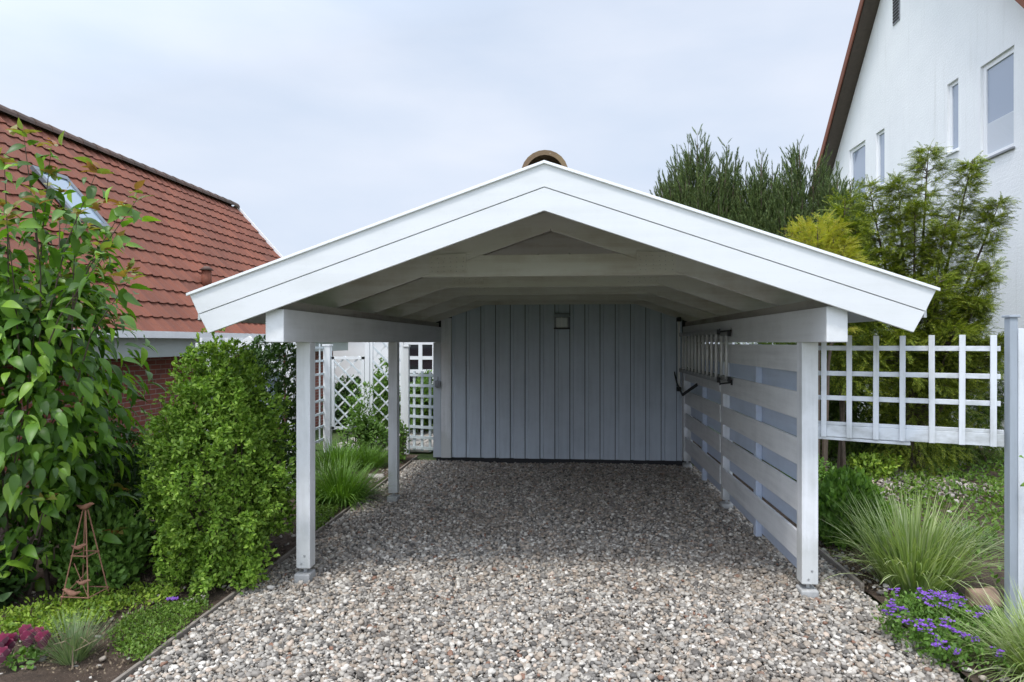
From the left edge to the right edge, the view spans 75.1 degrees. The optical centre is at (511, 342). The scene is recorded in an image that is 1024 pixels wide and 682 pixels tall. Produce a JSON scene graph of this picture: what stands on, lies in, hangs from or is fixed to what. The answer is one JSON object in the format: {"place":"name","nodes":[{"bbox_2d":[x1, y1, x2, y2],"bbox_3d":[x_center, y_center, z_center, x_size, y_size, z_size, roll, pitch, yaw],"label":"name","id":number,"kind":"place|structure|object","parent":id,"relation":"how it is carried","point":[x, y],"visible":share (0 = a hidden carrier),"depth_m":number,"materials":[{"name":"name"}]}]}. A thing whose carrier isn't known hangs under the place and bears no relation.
{"place":"outdoors","nodes":[
{"label":"outdoors","id":0,"kind":"place"},
{"bbox_2d":[0,104,347,512],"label":"red roof house","id":1,"kind":"structure","parent":0,"point":[194,238],"depth_m":11.45,"materials":[{"name":"tile"}]},
{"bbox_2d":[255,353,282,422],"bbox_3d":[-5.152,0.935,13.906,0.070,1.670,1.584,0,0,5],"label":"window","id":2,"kind":"structure","parent":1,"relation":"in","point":[282,353],"depth_m":14.29,"materials":[{"name":"white"}]},
{"bbox_2d":[0,454,417,681],"bbox_3d":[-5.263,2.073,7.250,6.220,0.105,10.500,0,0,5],"label":"soil","id":3,"kind":"structure","parent":0,"point":[39,673],"depth_m":4.88,"materials":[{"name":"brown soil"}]},
{"bbox_2d":[0,624,36,670],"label":"pansy","id":4,"kind":"object","parent":3,"relation":"on","point":[7,644],"visible":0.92,"depth_m":4.22,"materials":[{"name":"green plant"}]},
{"bbox_2d":[0,551,38,608],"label":"shrub","id":5,"kind":"object","parent":3,"relation":"on","point":[8,586],"visible":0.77,"depth_m":5.15,"materials":[{"name":"green plant"}]},
{"bbox_2d":[7,626,54,667],"bbox_3d":[-3.099,1.952,4.286,0.338,0.231,0.264,0,0,39],"label":"pansy","id":6,"kind":"object","parent":3,"relation":"on","point":[27,637],"visible":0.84,"depth_m":4.25,"materials":[{"name":"pink plant"}]},
{"bbox_2d":[0,587,130,641],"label":"ground cover","id":7,"kind":"object","parent":3,"relation":"on","point":[70,607],"visible":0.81,"depth_m":4.93,"materials":[{"name":"green plant"}]},
{"bbox_2d":[17,608,128,668],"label":"lavender plant","id":8,"kind":"object","parent":3,"relation":"on","point":[74,651],"visible":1,"depth_m":4.30,"materials":[{"name":"green plant"}]},
{"bbox_2d":[0,117,166,602],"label":"leafy shrub","id":9,"kind":"object","parent":3,"relation":"on","point":[39,322],"visible":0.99,"depth_m":5.05,"materials":[{"name":"green plant"}]},
{"bbox_2d":[59,502,110,610],"bbox_3d":[-3.333,1.669,5.200,0.260,0.844,0.260,0,0,5],"label":"garden obelisk","id":10,"kind":"object","parent":3,"relation":"on","point":[83,582],"visible":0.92,"depth_m":5.15,"materials":[{"name":"metal"}]},
{"bbox_2d":[35,500,157,601],"bbox_3d":[-3.464,1.716,5.565,0.850,0.759,0.804,0,0,5],"label":"herb clump","id":11,"kind":"object","parent":3,"relation":"on","point":[124,562],"visible":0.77,"depth_m":5.45,"materials":[{"name":"green plant"}]},
{"bbox_2d":[44,404,166,561],"bbox_3d":[-3.748,1.317,6.266,1.408,1.554,0.972,0,0,5],"label":"dark shrub","id":12,"kind":"object","parent":3,"relation":"on","point":[134,468],"visible":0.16,"depth_m":6.08,"materials":[{"name":"green plant"}]},
{"bbox_2d":[109,580,183,609],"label":"ground cover","id":13,"kind":"object","parent":3,"relation":"on","point":[148,594],"visible":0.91,"depth_m":5.33,"materials":[{"name":"green plant"}]},
{"bbox_2d":[102,593,212,662],"bbox_3d":[-2.585,2.032,4.795,0.619,0.103,1.078,0,0,5],"label":"ground cover","id":14,"kind":"object","parent":3,"relation":"on","point":[182,609],"visible":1,"depth_m":4.75,"materials":[{"name":"green plant"}]},
{"bbox_2d":[114,408,221,533],"bbox_3d":[-3.620,1.412,7.164,1.379,1.412,1.172,0,0,5],"label":"olive shrub","id":15,"kind":"object","parent":3,"relation":"on","point":[146,426],"visible":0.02,"depth_m":7.14,"materials":[{"name":"green plant"}]},
{"bbox_2d":[161,585,177,603],"bbox_3d":[-2.663,1.990,5.196,0.110,0.162,0.190,0,0,-39],"label":"violet","id":16,"kind":"object","parent":3,"relation":"on","point":[172,598],"visible":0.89,"depth_m":5.22,"materials":[{"name":"purple plant"}]},
{"bbox_2d":[136,328,296,598],"bbox_3d":[-2.505,0.980,5.771,1.318,2.279,1.301,0,0,-31],"label":"round shrub","id":17,"kind":"object","parent":3,"relation":"on","point":[218,557],"visible":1,"depth_m":5.49,"materials":[{"name":"green plant"}]},
{"bbox_2d":[195,336,295,490],"bbox_3d":[-3.673,0.991,9.768,1.537,2.158,1.600,0,0,5],"label":"garden arbor","id":18,"kind":"object","parent":3,"relation":"on","point":[248,339],"visible":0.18,"depth_m":9.26,"materials":[{"name":"paint"}]},
{"bbox_2d":[211,334,296,537],"bbox_3d":[-2.632,0.956,6.842,1.121,2.238,1.114,0,0,5],"label":"dark shrub","id":19,"kind":"object","parent":3,"relation":"on","point":[269,355],"visible":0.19,"depth_m":6.75,"materials":[{"name":"green plant"}]},
{"bbox_2d":[288,453,361,497],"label":"grass clump","id":20,"kind":"object","parent":3,"relation":"on","point":[325,474],"visible":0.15,"depth_m":8.81,"materials":[{"name":"green plant"}]},
{"bbox_2d":[315,501,342,532],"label":"ground cover","id":21,"kind":"object","parent":3,"relation":"on","point":[325,515],"visible":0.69,"depth_m":7.84,"materials":[{"name":"green plant"}]},
{"bbox_2d":[292,450,403,511],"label":"grass clump","id":22,"kind":"object","parent":3,"relation":"on","point":[345,489],"visible":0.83,"depth_m":8.49,"materials":[{"name":"green plant"}]},
{"bbox_2d":[315,436,382,472],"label":"grass clump","id":23,"kind":"object","parent":3,"relation":"on","point":[333,451],"visible":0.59,"depth_m":10.71,"materials":[{"name":"green plant"}]},
{"bbox_2d":[336,380,387,457],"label":"slim shrub","id":24,"kind":"object","parent":3,"relation":"on","point":[371,426],"visible":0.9,"depth_m":11.78,"materials":[{"name":"green plant"}]},
{"bbox_2d":[340,440,402,469],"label":"grass clump","id":25,"kind":"object","parent":3,"relation":"on","point":[379,460],"visible":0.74,"depth_m":10.94,"materials":[{"name":"green plant"}]},
{"bbox_2d":[369,474,384,477],"bbox_3d":[-2.087,2.054,10.199,0.264,0.080,0.263,0,0,-15],"label":"stone","id":26,"kind":"object","parent":3,"relation":"on","point":[382,476],"visible":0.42,"depth_m":10.12,"materials":[{"name":"grey stone"}]},
{"bbox_2d":[387,413,410,462],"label":"slim shrub","id":27,"kind":"object","parent":3,"relation":"on","point":[402,439],"visible":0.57,"depth_m":11.36,"materials":[{"name":"green plant"}]},
{"bbox_2d":[315,424,432,449],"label":"lawn","id":28,"kind":"structure","parent":0,"point":[336,436],"depth_m":14.77,"materials":[{"name":"green plant"}]},
{"bbox_2d":[321,374,360,430],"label":"garden shrub","id":29,"kind":"object","parent":28,"relation":"on","point":[339,414],"visible":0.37,"depth_m":15.62,"materials":[{"name":"green plant"}]},
{"bbox_2d":[410,369,432,432],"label":"garden shrub","id":30,"kind":"object","parent":28,"relation":"on","point":[426,402],"visible":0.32,"depth_m":14.94,"materials":[{"name":"green plant"}]},
{"bbox_2d":[333,342,432,412],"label":"garden house","id":31,"kind":"structure","parent":0,"point":[421,356],"depth_m":19.41,"materials":[{"name":"white paint"},{"name":"dark glass"}]},
{"bbox_2d":[405,342,432,390],"bbox_3d":[-2.647,1.004,19.273,0.904,2.075,0.079,0,0,5],"label":"glazed door","id":32,"kind":"structure","parent":31,"relation":"in","point":[421,353],"depth_m":19.25,"materials":[{"name":"white wood"}]},
{"bbox_2d":[335,430,432,451],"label":"path","id":33,"kind":"structure","parent":0,"point":[426,441],"depth_m":13.61,"materials":[{"name":"stone"}]},
{"bbox_2d":[350,357,410,442],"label":"rose bush","id":34,"kind":"object","parent":33,"relation":"on","point":[378,375],"visible":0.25,"depth_m":13.36,"materials":[{"name":"green plant"}]},
{"bbox_2d":[0,0,859,344],"label":"sky","id":35,"kind":"structure","parent":0,"point":[323,120],"materials":[{"name":"white"}]},
{"bbox_2d":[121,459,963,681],"bbox_3d":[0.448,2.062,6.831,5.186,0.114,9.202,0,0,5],"label":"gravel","id":36,"kind":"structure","parent":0,"point":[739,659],"depth_m":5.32,"materials":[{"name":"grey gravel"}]},
{"bbox_2d":[0,457,1023,681],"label":"stray gravel","id":37,"kind":"structure","parent":36,"relation":"on","point":[879,592],"depth_m":5.45,"materials":[{"name":"grey gravel"}]},
{"bbox_2d":[216,470,910,681],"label":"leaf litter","id":38,"kind":"object","parent":36,"relation":"on","point":[533,586],"visible":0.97,"depth_m":5.60,"materials":[{"name":"brown plant"}]},
{"bbox_2d":[133,465,957,681],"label":"driveway","id":39,"kind":"structure","parent":0,"point":[655,671],"depth_m":4.84,"materials":[{"name":"grey gravel"}]},
{"bbox_2d":[186,399,971,681],"bbox_3d":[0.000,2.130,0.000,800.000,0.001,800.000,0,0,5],"label":"ground","id":40,"kind":"structure","parent":0,"point":[424,455],"depth_m":11.51,"materials":[{"name":"brown soil"}]},
{"bbox_2d":[112,592,235,681],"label":"edging board","id":41,"kind":"object","parent":40,"relation":"on","point":[155,653],"visible":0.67,"depth_m":4.59,"materials":[{"name":"brown wood"}]},
{"bbox_2d":[236,509,346,594],"bbox_3d":[-2.170,2.090,6.831,0.075,0.102,2.680,0,0,5],"label":"edging board","id":42,"kind":"object","parent":40,"relation":"on","point":[288,553],"visible":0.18,"depth_m":6.55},
{"bbox_2d":[322,344,332,451],"bbox_3d":[-3.493,1.065,12.613,0.160,2.050,0.160,0,0,5],"label":"trellis post","id":43,"kind":"object","parent":40,"relation":"on","point":[327,391],"visible":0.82,"depth_m":12.55,"materials":[{"name":"paint"}]},
{"bbox_2d":[315,344,323,443],"bbox_3d":[-3.590,0.955,11.909,0.037,1.850,1.281,0,0,2],"label":"lattice trellis","id":44,"kind":"object","parent":43,"relation":"attached to","point":[320,413],"visible":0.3,"depth_m":12.37,"materials":[{"name":"paint"}]},
{"bbox_2d":[331,356,364,429],"bbox_3d":[-3.097,0.958,12.577,0.650,1.405,0.045,0,0,5],"label":"lattice trellis","id":45,"kind":"object","parent":43,"relation":"attached to","point":[361,373],"visible":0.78,"depth_m":12.57,"materials":[{"name":"paint"}]},
{"bbox_2d":[365,342,369,417],"bbox_3d":[-2.718,0.980,12.543,0.120,2.220,0.120,0,0,5],"label":"trellis post","id":46,"kind":"object","parent":40,"relation":"on","point":[367,362],"visible":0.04,"depth_m":12.50,"materials":[{"name":"paint"}]},
{"bbox_2d":[370,342,403,429],"bbox_3d":[-2.350,0.733,12.510,0.660,1.856,0.045,0,0,5],"label":"lattice trellis","id":47,"kind":"object","parent":46,"relation":"attached to","point":[372,361],"visible":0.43,"depth_m":12.51,"materials":[{"name":"paint"}]},
{"bbox_2d":[346,456,416,511],"bbox_3d":[-1.889,2.085,10.044,0.062,0.112,3.731,0,0,5],"label":"edging board","id":48,"kind":"object","parent":40,"relation":"on","point":[400,469],"visible":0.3,"depth_m":9.92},
{"bbox_2d":[402,345,410,453],"bbox_3d":[-1.967,1.075,12.426,0.130,2.030,0.130,0,0,5],"label":"trellis post","id":49,"kind":"object","parent":40,"relation":"on","point":[406,384],"visible":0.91,"depth_m":12.38,"materials":[{"name":"paint"}]},
{"bbox_2d":[410,371,432,451],"bbox_3d":[-1.658,1.267,12.239,0.526,1.465,0.037,0,0,27],"label":"lattice trellis","id":50,"kind":"object","parent":49,"relation":"attached to","point":[422,406],"visible":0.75,"depth_m":12.24,"materials":[{"name":"paint"}]},
{"bbox_2d":[433,304,690,466],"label":"storage shed","id":51,"kind":"structure","parent":40,"relation":"on","point":[595,383],"depth_m":11.37,"materials":[{"name":"grey wood"}]},
{"bbox_2d":[435,377,440,386],"bbox_3d":[-1.289,0.688,11.518,0.100,0.180,0.064,0,0,5],"label":"switch box","id":52,"kind":"object","parent":51,"relation":"attached to","point":[437,383],"visible":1,"depth_m":11.50,"materials":[{"name":"grey plastic"}]},
{"bbox_2d":[554,313,569,328],"bbox_3d":[0.845,-0.360,11.279,0.277,0.280,0.178,0,0,5],"label":"wall lamp","id":53,"kind":"object","parent":51,"relation":"attached to","point":[561,320],"visible":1,"depth_m":11.22,"materials":[{"name":"grey plastic"}]},
{"bbox_2d":[186,150,939,597],"bbox_3d":[0.686,0.331,9.932,5.604,3.579,9.991,0,0,5],"label":"carport","id":54,"kind":"object","parent":40,"relation":"on","point":[544,226],"visible":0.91,"depth_m":5.42,"materials":[{"name":"white paint"}]},
{"bbox_2d":[685,344,720,491],"bbox_3d":[2.808,1.015,9.724,0.118,1.990,2.588,0,0,5],"label":"slatted screen","id":55,"kind":"object","parent":54,"relation":"attached to","point":[705,411],"visible":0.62,"depth_m":9.52,"materials":[{"name":"white wood"}]},
{"bbox_2d":[722,344,796,567],"bbox_3d":[2.557,1.015,6.927,0.118,1.990,2.781,0,0,5],"label":"slatted screen","id":56,"kind":"object","parent":54,"relation":"attached to","point":[761,389],"visible":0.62,"depth_m":6.60,"materials":[{"name":"white wood"}]},
{"bbox_2d":[719,380,732,384],"bbox_3d":[2.498,0.472,7.788,0.151,0.063,0.050,0,0,5],"label":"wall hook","id":57,"kind":"object","parent":56,"relation":"attached to","point":[731,382],"depth_m":7.78,"materials":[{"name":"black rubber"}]},
{"bbox_2d":[818,335,1003,446],"bbox_3d":[3.066,0.372,5.224,1.285,0.857,0.122,0,0,28],"label":"hanging trellis","id":58,"kind":"object","parent":54,"relation":"attached to","point":[901,433],"visible":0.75,"depth_m":5.17,"materials":[{"name":"white wood"}]},
{"bbox_3d":[2.498,-0.138,7.788,0.151,0.063,0.050,0,0,5],"label":"wall hook","id":59,"kind":"object","parent":54,"relation":"attached to","visible":0},
{"bbox_2d":[676,317,730,390],"bbox_3d":[2.618,0.195,9.328,0.126,1.210,3.250,0,0,5],"label":"ladder","id":60,"kind":"object","parent":59,"relation":"hanging from","point":[693,368],"visible":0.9,"depth_m":9.01,"materials":[{"name":"silver metal"}]},
{"bbox_2d":[674,372,697,395],"bbox_3d":[2.674,0.653,10.465,0.099,0.353,1.549,0,0,1],"label":"strap","id":61,"kind":"object","parent":60,"relation":"hanging from","point":[688,390],"visible":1,"depth_m":10.15,"materials":[{"name":"black rubber"}]},
{"bbox_2d":[657,171,678,200],"bbox_3d":[3.530,-0.887,14.897,1.424,6.015,1.269,0,0,5],"label":"pine tree","id":62,"kind":"object","parent":40,"relation":"on","point":[667,182],"visible":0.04,"depth_m":14.88,"materials":[{"name":"green plant"}]},
{"bbox_2d":[650,124,749,421],"bbox_3d":[4.022,-1.372,14.697,1.920,6.986,2.185,0,0,-43],"label":"pine tree","id":63,"kind":"object","parent":40,"relation":"on","point":[689,194],"visible":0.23,"depth_m":14.42,"materials":[{"name":"green plant"}]},
{"bbox_2d":[706,137,748,223],"bbox_3d":[4.858,-1.272,15.121,1.496,6.786,1.656,0,0,-43],"label":"pine tree","id":64,"kind":"object","parent":40,"relation":"on","point":[729,163],"visible":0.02,"depth_m":14.91,"materials":[{"name":"green plant"}]},
{"bbox_2d":[724,148,800,422],"bbox_3d":[5.445,-1.076,14.396,1.762,6.394,1.897,0,0,-23],"label":"pine tree","id":65,"kind":"object","parent":40,"relation":"on","point":[751,192],"visible":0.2,"depth_m":14.03,"materials":[{"name":"green plant"}]},
{"bbox_2d":[748,136,847,344],"bbox_3d":[6.013,-1.147,14.095,2.335,6.535,1.936,0,0,5],"label":"pine tree","id":66,"kind":"object","parent":40,"relation":"on","point":[794,193],"visible":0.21,"depth_m":13.76,"materials":[{"name":"green plant"}]},
{"bbox_2d":[818,546,863,593],"bbox_3d":[3.026,2.058,6.756,0.030,0.090,2.400,0,0,5],"label":"edging board","id":67,"kind":"object","parent":40,"relation":"on","point":[840,567],"visible":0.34,"depth_m":5.95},
{"bbox_2d":[693,441,1023,681],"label":"garden soil","id":68,"kind":"structure","parent":0,"point":[988,580],"depth_m":6.31,"materials":[{"name":"brown soil"}]},
{"bbox_2d":[765,453,842,488],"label":"shrub","id":69,"kind":"object","parent":68,"relation":"on","point":[821,472],"visible":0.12,"depth_m":9.13,"materials":[{"name":"green plant"}]},
{"bbox_2d":[780,207,874,470],"bbox_3d":[4.442,0.074,9.507,1.579,3.996,1.236,0,0,5],"label":"conifer shrub","id":70,"kind":"object","parent":68,"relation":"on","point":[828,238],"visible":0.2,"depth_m":9.41,"materials":[{"name":"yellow plant"}]},
{"bbox_2d":[809,161,857,442],"bbox_3d":[6.604,-0.789,13.395,1.464,5.820,1.366,0,0,5],"label":"pine tree","id":71,"kind":"object","parent":68,"relation":"on","point":[836,184],"visible":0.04,"depth_m":13.35,"materials":[{"name":"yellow plant"}]},
{"bbox_2d":[784,185,899,468],"bbox_3d":[4.963,-0.142,10.084,1.832,4.429,1.461,0,0,5],"label":"yew tree","id":72,"kind":"object","parent":68,"relation":"on","point":[857,226],"visible":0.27,"depth_m":9.97,"materials":[{"name":"green plant"}]},
{"bbox_2d":[819,177,885,450],"bbox_3d":[6.434,-0.517,12.731,1.321,5.277,1.131,0,0,-33],"label":"pine tree","id":73,"kind":"object","parent":68,"relation":"on","point":[843,190],"visible":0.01,"depth_m":12.60,"materials":[{"name":"green plant"}]},
{"bbox_2d":[818,543,892,593],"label":"leaf litter","id":74,"kind":"object","parent":68,"relation":"on","point":[861,567],"visible":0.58,"depth_m":6.15,"materials":[{"name":"brown plant"}]},
{"bbox_2d":[818,465,893,550],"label":"feathery shrub","id":75,"kind":"object","parent":68,"relation":"on","point":[835,487],"visible":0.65,"depth_m":6.54,"materials":[{"name":"green plant"}]},
{"bbox_2d":[709,326,1003,469],"bbox_3d":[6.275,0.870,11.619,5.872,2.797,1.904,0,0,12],"label":"yew hedge","id":76,"kind":"object","parent":68,"relation":"on","point":[986,411],"visible":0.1,"depth_m":11.21,"materials":[{"name":"green plant"}]},
{"bbox_2d":[835,449,905,478],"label":"shrub","id":77,"kind":"object","parent":68,"relation":"on","point":[871,462],"visible":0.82,"depth_m":10.04,"materials":[{"name":"green plant"}]},
{"bbox_2d":[820,442,1003,541],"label":"weeds","id":78,"kind":"object","parent":68,"relation":"on","point":[922,479],"visible":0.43,"depth_m":9.04,"materials":[{"name":"green plant"}]},
{"bbox_2d":[828,452,1002,511],"bbox_3d":[5.866,2.053,10.061,2.782,0.125,4.564,0,0,21],"label":"ground cover","id":79,"kind":"object","parent":68,"relation":"on","point":[880,482],"visible":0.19,"depth_m":9.46,"materials":[{"name":"green plant"}]},
{"bbox_2d":[848,139,1022,477],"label":"yew tree","id":80,"kind":"object","parent":68,"relation":"on","point":[952,318],"visible":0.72,"depth_m":9.87,"materials":[{"name":"green plant"}]},
{"bbox_2d":[871,586,1015,674],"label":"purple flowers","id":81,"kind":"object","parent":68,"relation":"on","point":[921,605],"visible":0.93,"depth_m":4.53,"materials":[{"name":"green plant"}]},
{"bbox_2d":[921,509,1003,559],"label":"grass clump","id":82,"kind":"object","parent":68,"relation":"on","point":[973,534],"visible":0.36,"depth_m":6.70,"materials":[{"name":"green plant"}]},
{"bbox_2d":[922,570,1023,681],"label":"ornamental grass","id":83,"kind":"object","parent":68,"relation":"on","point":[1015,648],"depth_m":4.30,"materials":[{"name":"green plant"}]},
{"bbox_2d":[945,455,1003,586],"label":"weeds","id":84,"kind":"object","parent":68,"relation":"on","point":[998,580],"visible":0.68,"depth_m":8.17,"materials":[{"name":"green plant"}]},
{"bbox_2d":[965,586,1001,610],"bbox_3d":[3.669,2.011,5.199,0.247,0.218,0.241,0,0,5],"label":"stone","id":85,"kind":"object","parent":68,"relation":"on","point":[981,592],"visible":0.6,"depth_m":5.12,"materials":[{"name":"beige stone"}]},
{"bbox_2d":[1001,315,1020,626],"bbox_3d":[3.678,0.950,4.906,0.079,2.300,0.094,0,0,5],"label":"fence post","id":86,"kind":"object","parent":68,"relation":"on","point":[1011,444],"visible":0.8,"depth_m":4.87,"materials":[{"name":"grey paint"}]},
{"bbox_2d":[1018,329,1023,618],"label":"board fence","id":87,"kind":"object","parent":86,"relation":"attached to","point":[1020,459],"visible":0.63,"depth_m":4.86,"materials":[{"name":"white wood"}]},
{"bbox_2d":[818,481,1003,597],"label":"ornamental grass","id":88,"kind":"object","parent":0,"point":[911,555],"depth_m":5.51,"materials":[{"name":"green plant"}]},
{"bbox_2d":[812,0,1023,451],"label":"white gable house","id":89,"kind":"structure","parent":0,"point":[943,73],"depth_m":14.46,"materials":[{"name":"paint"}]},
{"bbox_2d":[851,141,864,200],"bbox_3d":[9.795,-4.684,18.739,0.061,1.730,1.069,0,0,5],"label":"window","id":90,"kind":"structure","parent":89,"relation":"in","point":[858,153],"depth_m":18.83,"materials":[{"name":"white glass"}]},
{"bbox_2d":[874,130,884,189],"bbox_3d":[9.619,-4.759,17.333,0.161,1.500,0.542,0,0,5],"label":"window","id":91,"kind":"structure","parent":89,"relation":"in","point":[880,135],"depth_m":17.43,"materials":[{"name":"white"}]},
{"bbox_2d":[944,80,958,156],"bbox_3d":[9.323,-4.738,14.033,0.161,1.532,0.470,0,0,5],"label":"window","id":92,"kind":"structure","parent":89,"relation":"in","point":[954,86],"depth_m":14.11,"materials":[{"name":"white"}]},
{"bbox_2d":[978,47,1014,163],"bbox_3d":[9.192,-4.460,12.579,0.161,1.896,1.061,0,0,5],"label":"window","id":93,"kind":"structure","parent":89,"relation":"in","point":[998,75],"depth_m":12.62,"materials":[{"name":"white glass"}]}
]}

